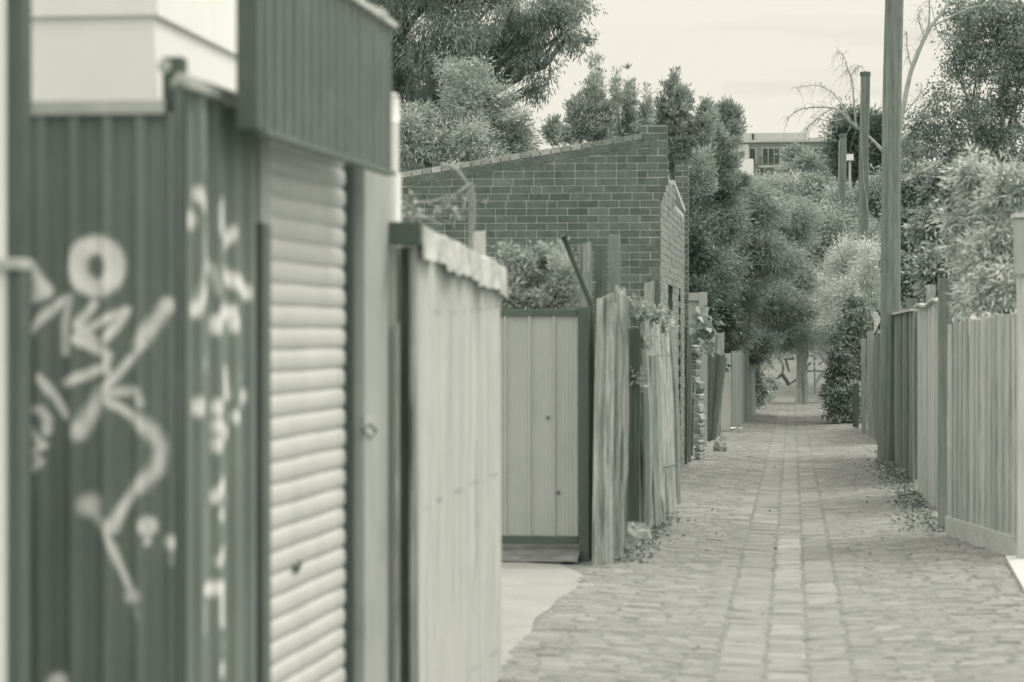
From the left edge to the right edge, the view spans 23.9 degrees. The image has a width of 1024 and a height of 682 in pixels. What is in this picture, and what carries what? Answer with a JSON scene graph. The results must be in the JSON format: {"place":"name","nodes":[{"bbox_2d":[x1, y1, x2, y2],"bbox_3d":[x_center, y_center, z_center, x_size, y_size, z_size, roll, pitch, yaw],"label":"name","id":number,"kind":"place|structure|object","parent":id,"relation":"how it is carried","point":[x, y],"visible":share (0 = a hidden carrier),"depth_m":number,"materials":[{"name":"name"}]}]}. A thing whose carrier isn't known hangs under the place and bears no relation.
{"place":"outdoors","nodes":[
{"label":"outdoors","id":0,"kind":"place"},
{"bbox_2d":[501,561,583,663],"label":"driveway","id":1,"kind":"structure","parent":0,"point":[531,591],"depth_m":16.16,"materials":[{"name":"concrete"}]},
{"bbox_2d":[32,0,235,100],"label":"weatherboard house","id":2,"kind":"structure","parent":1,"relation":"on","point":[101,49],"depth_m":8.41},
{"bbox_2d":[236,0,397,681],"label":"garage","id":3,"kind":"structure","parent":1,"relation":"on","point":[314,94],"depth_m":8.52,"materials":[{"name":"beige paint"}]},
{"bbox_2d":[270,140,345,681],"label":"roller door","id":4,"kind":"structure","parent":3,"relation":"in","point":[308,197],"depth_m":8.50,"materials":[{"name":"beige paint"}]},
{"bbox_2d":[391,92,400,322],"bbox_3d":[-0.492,0.323,9.839,0.075,2.650,0.207,0,0,0],"label":"vent pipe","id":5,"kind":"object","parent":1,"relation":"on","point":[396,198],"visible":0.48,"depth_m":9.74,"materials":[{"name":"white metal"}]},
{"bbox_2d":[401,163,488,250],"bbox_3d":[-0.427,0.341,13.337,0.574,2.651,0.391,0,0,20],"label":"dry vine","id":6,"kind":"object","parent":1,"relation":"on","point":[472,202],"visible":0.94,"depth_m":13.30,"materials":[{"name":"grey plant"}]},
{"bbox_2d":[473,231,484,255],"bbox_3d":[-0.193,0.513,14.119,0.074,2.313,0.030,0,0,7],"label":"garden stake","id":7,"kind":"object","parent":1,"relation":"on","point":[479,243],"visible":0.07,"depth_m":14.10,"materials":[{"name":"grey wood"}]},
{"bbox_2d":[501,543,579,561],"bbox_3d":[-1.117,1.619,19.113,3.380,0.116,1.200,0,0,7],"label":"dirt apron","id":8,"kind":"object","parent":1,"relation":"on","point":[539,552],"visible":0.11,"depth_m":18.57,"materials":[{"name":"grey concrete"}]},
{"bbox_2d":[399,0,1023,322],"label":"sky","id":9,"kind":"structure","parent":0,"point":[753,52],"materials":[{"name":"white"}]},
{"bbox_2d":[498,401,1023,681],"bbox_3d":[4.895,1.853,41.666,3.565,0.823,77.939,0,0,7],"label":"lane","id":10,"kind":"structure","parent":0,"point":[786,646],"depth_m":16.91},
{"bbox_2d":[0,0,8,271],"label":"white wall","id":11,"kind":"structure","parent":10,"relation":"on","point":[4,128],"depth_m":6.50,"materials":[{"name":"white paint"}]},
{"bbox_2d":[0,258,30,681],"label":"boundary fence","id":12,"kind":"object","parent":10,"relation":"on","point":[14,473],"visible":1,"depth_m":6.07,"materials":[{"name":"paint"}]},
{"bbox_2d":[9,0,31,681],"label":"steel post","id":13,"kind":"object","parent":10,"relation":"on","point":[20,128],"visible":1,"depth_m":6.52,"materials":[{"name":"metal"}]},
{"bbox_2d":[32,56,255,681],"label":"steel fence","id":14,"kind":"object","parent":10,"relation":"on","point":[143,390],"visible":0.91,"depth_m":6.84,"materials":[{"name":"green metal"}]},
{"bbox_2d":[388,222,506,681],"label":"sheet fence","id":15,"kind":"object","parent":10,"relation":"on","point":[446,612],"visible":1,"depth_m":10.36,"materials":[{"name":"metal"}]},
{"bbox_2d":[399,44,542,171],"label":"tree","id":16,"kind":"object","parent":10,"relation":"on","point":[465,126],"visible":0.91,"depth_m":42.83,"materials":[{"name":"green plant"}]},
{"bbox_2d":[364,0,608,172],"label":"gum tree","id":17,"kind":"object","parent":10,"relation":"on","point":[524,29],"visible":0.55,"depth_m":50.06,"materials":[{"name":"green plant"}]},
{"bbox_2d":[400,125,684,468],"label":"brick building","id":18,"kind":"structure","parent":10,"relation":"on","point":[595,193],"depth_m":28.13,"materials":[{"name":"grey brick"}]},
{"bbox_2d":[491,237,594,308],"bbox_3d":[0.256,0.430,20.119,0.883,2.641,0.794,0,0,42],"label":"garden shrub","id":19,"kind":"object","parent":10,"relation":"on","point":[525,281],"visible":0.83,"depth_m":20.06,"materials":[{"name":"green plant"}]},
{"bbox_2d":[500,307,589,561],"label":"panel gate","id":20,"kind":"structure","parent":10,"relation":"on","point":[545,413],"depth_m":18.69,"materials":[{"name":"grey metal"}]},
{"bbox_2d":[561,234,593,312],"bbox_3d":[0.528,0.419,19.475,0.337,2.558,0.051,0,0,-37],"label":"leaning pipe","id":21,"kind":"object","parent":10,"relation":"on","point":[577,269],"visible":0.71,"depth_m":19.46,"materials":[{"name":"metal"}]},
{"bbox_2d":[579,242,591,306],"bbox_3d":[0.606,0.462,19.673,0.120,2.532,0.091,0,0,1],"label":"timber upright","id":22,"kind":"object","parent":10,"relation":"on","point":[585,260],"visible":0.23,"depth_m":19.63,"materials":[{"name":"grey wood"}]},
{"bbox_2d":[594,246,606,347],"bbox_3d":[0.749,0.454,20.242,0.122,2.491,0.089,0,0,1],"label":"timber upright","id":23,"kind":"object","parent":10,"relation":"on","point":[600,265],"visible":0.26,"depth_m":20.21,"materials":[{"name":"grey wood"}]},
{"bbox_2d":[608,234,620,293],"bbox_3d":[0.895,0.411,20.835,0.130,2.669,0.077,0,0,1],"label":"timber upright","id":24,"kind":"object","parent":10,"relation":"on","point":[614,248],"visible":0.21,"depth_m":20.80,"materials":[{"name":"grey wood"}]},
{"bbox_2d":[538,50,701,157],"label":"plume tree","id":25,"kind":"object","parent":10,"relation":"on","point":[598,121],"visible":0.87,"depth_m":45.23,"materials":[{"name":"green plant"}]},
{"bbox_2d":[590,285,682,564],"bbox_3d":[1.249,0.673,22.143,0.366,2.257,7.730,0,0,8],"label":"old paling fence","id":26,"kind":"object","parent":10,"relation":"on","point":[635,457],"visible":0.91,"depth_m":18.77,"materials":[{"name":"paint"}]},
{"bbox_2d":[628,292,679,391],"bbox_3d":[1.300,0.665,22.197,0.428,2.173,3.873,0,0,7],"label":"fence creeper","id":27,"kind":"object","parent":26,"relation":"attached to","point":[641,312],"visible":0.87,"depth_m":20.59,"materials":[{"name":"green plant"}]},
{"bbox_2d":[623,534,651,550],"bbox_3d":[0.926,1.622,19.625,0.368,0.151,0.471,0,0,-16],"label":"weed","id":28,"kind":"object","parent":10,"relation":"on","point":[630,540],"visible":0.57,"depth_m":19.55,"materials":[{"name":"green plant"}]},
{"bbox_2d":[627,521,651,542],"bbox_3d":[1.017,1.656,20.335,0.320,0.284,0.285,0,0,7],"label":"concrete footing","id":29,"kind":"object","parent":10,"relation":"on","point":[639,530],"visible":0.42,"depth_m":20.24,"materials":[{"name":"grey concrete"}]},
{"bbox_2d":[644,280,654,305],"bbox_3d":[1.346,0.563,24.207,0.165,2.346,0.032,0,0,7],"label":"leaning board","id":30,"kind":"object","parent":10,"relation":"on","point":[649,288],"visible":0.15,"depth_m":24.18,"materials":[{"name":"grey wood"}]},
{"bbox_2d":[647,279,658,307],"bbox_3d":[1.462,0.544,24.999,0.122,2.373,0.054,0,0,7],"label":"dark board","id":31,"kind":"object","parent":10,"relation":"on","point":[656,296],"visible":0.13,"depth_m":24.97,"materials":[{"name":"paint"}]},
{"bbox_2d":[613,512,695,562],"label":"twig litter","id":32,"kind":"object","parent":10,"relation":"on","point":[626,553],"visible":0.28,"depth_m":19.91,"materials":[{"name":"plant"}]},
{"bbox_2d":[640,513,680,527],"bbox_3d":[1.328,1.627,22.185,0.442,0.169,0.406,0,0,7],"label":"weed","id":33,"kind":"object","parent":10,"relation":"on","point":[672,518],"visible":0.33,"depth_m":22.20,"materials":[{"name":"green plant"}]},
{"bbox_2d":[675,160,688,456],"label":"brick pier","id":34,"kind":"structure","parent":10,"relation":"on","point":[682,175],"depth_m":37.44,"materials":[{"name":"grey brick"}]},
{"bbox_2d":[684,327,686,463],"bbox_3d":[2.490,0.799,34.849,0.070,1.994,0.070,0,0,7],"label":"steel upright","id":35,"kind":"object","parent":10,"relation":"on","point":[685,375],"visible":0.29,"depth_m":34.81,"materials":[{"name":"metal"}]},
{"bbox_2d":[688,335,691,461],"bbox_3d":[2.611,0.847,35.540,0.059,1.883,0.030,0,0,7],"label":"thin stake","id":36,"kind":"object","parent":10,"relation":"on","point":[689,391],"visible":1,"depth_m":35.52,"materials":[{"name":"grey wood"}]},
{"bbox_2d":[689,292,706,445],"bbox_3d":[3.000,0.511,39.419,0.364,2.617,0.060,0,0,7],"label":"gate frame","id":37,"kind":"object","parent":10,"relation":"on","point":[697,299],"visible":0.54,"depth_m":39.38,"materials":[{"name":"grey wood"}]},
{"bbox_2d":[691,345,705,459],"bbox_3d":[2.791,1.039,36.426,0.198,1.960,0.464,0,0,16],"label":"slate stack","id":38,"kind":"object","parent":10,"relation":"on","point":[698,396],"visible":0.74,"depth_m":36.27,"materials":[{"name":"stone"}]},
{"bbox_2d":[689,303,724,454],"bbox_3d":[3.026,0.592,37.827,0.544,2.400,0.851,0,0,-20],"label":"broad leaved vine","id":39,"kind":"object","parent":10,"relation":"on","point":[701,330],"visible":0.94,"depth_m":37.83,"materials":[{"name":"green plant"}]},
{"bbox_2d":[667,93,758,228],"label":"upright shrub","id":40,"kind":"object","parent":10,"relation":"on","point":[715,175],"visible":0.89,"depth_m":46.74,"materials":[{"name":"green plant"}]},
{"bbox_2d":[689,219,744,373],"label":"dark filler bush","id":41,"kind":"object","parent":10,"relation":"on","point":[722,309],"visible":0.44,"depth_m":47.86,"materials":[{"name":"green plant"}]},
{"bbox_2d":[707,351,726,441],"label":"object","id":42,"kind":"object","parent":10,"relation":"on","point":[716,366],"visible":0.91,"depth_m":43.74,"materials":[{"name":"wood"}]},
{"bbox_2d":[713,436,726,451],"bbox_3d":[3.413,1.746,39.677,0.240,0.378,0.305,0,0,7],"label":"concrete lump","id":43,"kind":"object","parent":10,"relation":"on","point":[720,443],"visible":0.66,"depth_m":39.57,"materials":[{"name":"grey concrete"}]},
{"bbox_2d":[716,332,724,435],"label":"timber board","id":44,"kind":"object","parent":10,"relation":"on","point":[720,345],"visible":0.28,"depth_m":45.34,"materials":[{"name":"grey wood"}]},
{"bbox_2d":[721,353,730,430],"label":"upright timber board","id":45,"kind":"object","parent":10,"relation":"on","point":[726,412],"visible":0.76,"depth_m":50.30,"materials":[{"name":"grey wood"}]},
{"bbox_2d":[731,350,755,429],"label":"paling fence","id":46,"kind":"object","parent":10,"relation":"on","point":[743,393],"visible":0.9,"depth_m":55.02,"materials":[{"name":"grey wood"}]},
{"bbox_2d":[668,167,829,382],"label":"wattle tree","id":47,"kind":"object","parent":10,"relation":"on","point":[762,266],"visible":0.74,"depth_m":55.75,"materials":[{"name":"green plant"}]},
{"bbox_2d":[558,411,973,677],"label":"stray leaves","id":48,"kind":"object","parent":10,"relation":"on","point":[568,657],"visible":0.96,"depth_m":20.69,"materials":[{"name":"plant"}]},
{"bbox_2d":[755,362,780,408],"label":"end tree foliage bush","id":49,"kind":"object","parent":10,"relation":"on","point":[765,384],"visible":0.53,"depth_m":65.53,"materials":[{"name":"green plant"}]},
{"bbox_2d":[765,395,775,401],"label":"weed","id":50,"kind":"object","parent":10,"relation":"on","point":[774,397],"visible":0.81,"depth_m":79.83,"materials":[{"name":"green plant"}]},
{"bbox_2d":[759,301,836,403],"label":"lane end tree","id":51,"kind":"object","parent":10,"relation":"on","point":[802,395],"visible":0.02,"depth_m":78.54,"materials":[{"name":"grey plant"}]},
{"bbox_2d":[770,133,837,182],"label":"tree","id":52,"kind":"object","parent":10,"relation":"on","point":[793,156],"visible":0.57,"depth_m":116.91,"materials":[{"name":"green plant"}]},
{"bbox_2d":[746,163,880,306],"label":"hedge tree","id":53,"kind":"object","parent":10,"relation":"on","point":[811,184],"visible":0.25,"depth_m":72.68,"materials":[{"name":"green plant"}]},
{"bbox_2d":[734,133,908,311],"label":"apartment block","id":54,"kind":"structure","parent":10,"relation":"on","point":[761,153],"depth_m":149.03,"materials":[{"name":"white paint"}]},
{"bbox_2d":[749,148,755,163],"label":"window","id":55,"kind":"structure","parent":54,"relation":"in","point":[752,151],"depth_m":149.13,"materials":[{"name":"grey glass"}]},
{"bbox_2d":[750,133,755,139],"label":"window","id":56,"kind":"structure","parent":54,"relation":"in","point":[752,135],"depth_m":150.63,"materials":[{"name":"glass"}]},
{"bbox_2d":[759,170,775,178],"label":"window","id":57,"kind":"structure","parent":54,"relation":"in","point":[762,171],"depth_m":149.06,"materials":[{"name":"grey glass"}]},
{"bbox_2d":[762,147,780,164],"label":"window","id":58,"kind":"structure","parent":54,"relation":"in","point":[766,151],"depth_m":149.02,"materials":[{"name":"grey glass"}]},
{"bbox_2d":[813,148,827,154],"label":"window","id":59,"kind":"structure","parent":54,"relation":"in","point":[814,149],"depth_m":148.66,"materials":[{"name":"grey glass"}]},
{"bbox_2d":[758,312,902,401],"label":"graffiti wall","id":60,"kind":"structure","parent":10,"relation":"on","point":[785,374],"depth_m":81.36,"materials":[{"name":"white paint"}]},
{"bbox_2d":[783,47,881,152],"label":"bare tree","id":61,"kind":"object","parent":10,"relation":"on","point":[872,140],"visible":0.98,"depth_m":65.39,"materials":[{"name":"grey plant"}]},
{"bbox_2d":[838,134,846,220],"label":"utility pole","id":62,"kind":"object","parent":10,"relation":"on","point":[842,154],"visible":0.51,"depth_m":71.23,"materials":[{"name":"grey wood"}]},
{"bbox_2d":[808,229,880,367],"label":"pale lane bush","id":63,"kind":"object","parent":10,"relation":"on","point":[856,277],"visible":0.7,"depth_m":59.09,"materials":[{"name":"green plant"}]},
{"bbox_2d":[818,292,878,423],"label":"ivy hedge","id":64,"kind":"object","parent":10,"relation":"on","point":[843,355],"visible":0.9,"depth_m":56.02,"materials":[{"name":"green plant"}]},
{"bbox_2d":[846,154,854,188],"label":"sign post","id":65,"kind":"object","parent":10,"relation":"on","point":[849,157],"visible":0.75,"depth_m":94.02,"materials":[{"name":"metal"}]},
{"bbox_2d":[853,383,858,427],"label":"stump post","id":66,"kind":"object","parent":10,"relation":"on","point":[856,405],"visible":1,"depth_m":52.43,"materials":[{"name":"grey wood"}]},
{"bbox_2d":[812,95,912,190],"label":"dark pine","id":67,"kind":"object","parent":10,"relation":"on","point":[875,134],"visible":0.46,"depth_m":110.55,"materials":[{"name":"green plant"}]},
{"bbox_2d":[858,71,872,414],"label":"utility pole","id":68,"kind":"object","parent":10,"relation":"on","point":[863,197],"visible":0.61,"depth_m":65.20,"materials":[{"name":"grey wood"}]},
{"bbox_2d":[861,330,879,443],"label":"paling fence","id":69,"kind":"object","parent":10,"relation":"on","point":[873,355],"visible":0.94,"depth_m":46.42,"materials":[{"name":"grey wood"}]},
{"bbox_2d":[877,0,903,461],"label":"utility pole","id":70,"kind":"object","parent":10,"relation":"on","point":[890,302],"visible":0.84,"depth_m":35.18,"materials":[{"name":"grey wood"}]},
{"bbox_2d":[889,462,905,475],"bbox_3d":[5.083,1.659,31.261,0.414,0.220,0.410,0,0,17],"label":"weed","id":71,"kind":"object","parent":10,"relation":"on","point":[902,469],"visible":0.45,"depth_m":31.20,"materials":[{"name":"green plant"}]},
{"bbox_2d":[855,459,944,531],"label":"leaf litter","id":72,"kind":"object","parent":10,"relation":"on","point":[917,501],"visible":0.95,"depth_m":25.95,"materials":[{"name":"grey plant"}]},
{"bbox_2d":[892,309,916,485],"bbox_3d":[5.339,0.705,33.242,0.090,2.229,8.172,0,0,7],"label":"dark paling fence","id":73,"kind":"object","parent":10,"relation":"on","point":[900,392],"visible":0.68,"depth_m":31.90,"materials":[{"name":"grey wood"}]},
{"bbox_2d":[906,298,917,479],"bbox_3d":[5.071,0.617,30.668,0.150,2.320,0.113,0,0,7],"label":"square post","id":74,"kind":"object","parent":10,"relation":"on","point":[911,303],"visible":0.63,"depth_m":30.61,"materials":[{"name":"grey wood"}]},
{"bbox_2d":[901,159,943,182],"bbox_3d":[6.621,-0.584,39.498,0.872,4.776,0.140,0,0,7],"label":"fallen limb","id":75,"kind":"object","parent":10,"relation":"on","point":[930,167],"visible":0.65,"depth_m":39.45,"materials":[{"name":"wood"}]},
{"bbox_2d":[869,155,979,323],"bbox_3d":[6.185,-0.577,34.557,1.945,4.901,10.929,0,0,7],"label":"leafy shrub","id":76,"kind":"object","parent":10,"relation":"on","point":[921,258],"visible":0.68,"depth_m":37.83,"materials":[{"name":"green plant"}]},
{"bbox_2d":[913,298,937,508],"bbox_3d":[4.482,0.656,26.027,0.100,2.200,3.144,0,0,5],"label":"paling fence","id":77,"kind":"object","parent":10,"relation":"on","point":[927,324],"visible":0.88,"depth_m":25.87,"materials":[{"name":"grey wood"}]},
{"bbox_2d":[926,285,935,302],"bbox_3d":[4.607,0.561,26.587,0.104,2.353,0.080,0,0,7],"label":"sawn post","id":78,"kind":"object","parent":10,"relation":"on","point":[930,291],"visible":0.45,"depth_m":26.54,"materials":[{"name":"grey wood"}]},
{"bbox_2d":[901,0,985,169],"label":"pale limbed tree","id":79,"kind":"object","parent":10,"relation":"on","point":[911,69],"visible":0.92,"depth_m":58.20,"materials":[{"name":"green plant"}]},
{"bbox_2d":[938,279,951,531],"bbox_3d":[3.888,0.586,21.720,0.119,2.292,0.080,0,0,7],"label":"tall post","id":80,"kind":"object","parent":10,"relation":"on","point":[944,317],"visible":0.66,"depth_m":21.68,"materials":[{"name":"grey wood"}]},
{"bbox_2d":[881,0,1023,313],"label":"birch tree","id":81,"kind":"object","parent":10,"relation":"on","point":[995,138],"visible":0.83,"depth_m":61.02,"materials":[{"name":"green plant"}]},
{"bbox_2d":[925,139,1023,321],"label":"blurred bush","id":82,"kind":"object","parent":10,"relation":"on","point":[986,278],"visible":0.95,"depth_m":20.66,"materials":[{"name":"green plant"}]},
{"bbox_2d":[945,313,1015,555],"bbox_3d":[3.933,0.751,20.101,0.105,1.990,2.506,0,0,-3],"label":"paling fence","id":83,"kind":"object","parent":10,"relation":"on","point":[981,437],"visible":0.88,"depth_m":20.02,"materials":[{"name":"grey wood"}]},
{"bbox_2d":[1006,556,1023,590],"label":"crossover","id":84,"kind":"object","parent":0,"point":[1015,564],"visible":0.33,"depth_m":17.78,"materials":[{"name":"white concrete"}]},
{"bbox_2d":[1011,213,1023,557],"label":"box post","id":85,"kind":"object","parent":84,"relation":"on","point":[1018,244],"visible":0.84,"depth_m":18.54,"materials":[{"name":"grey wood"}]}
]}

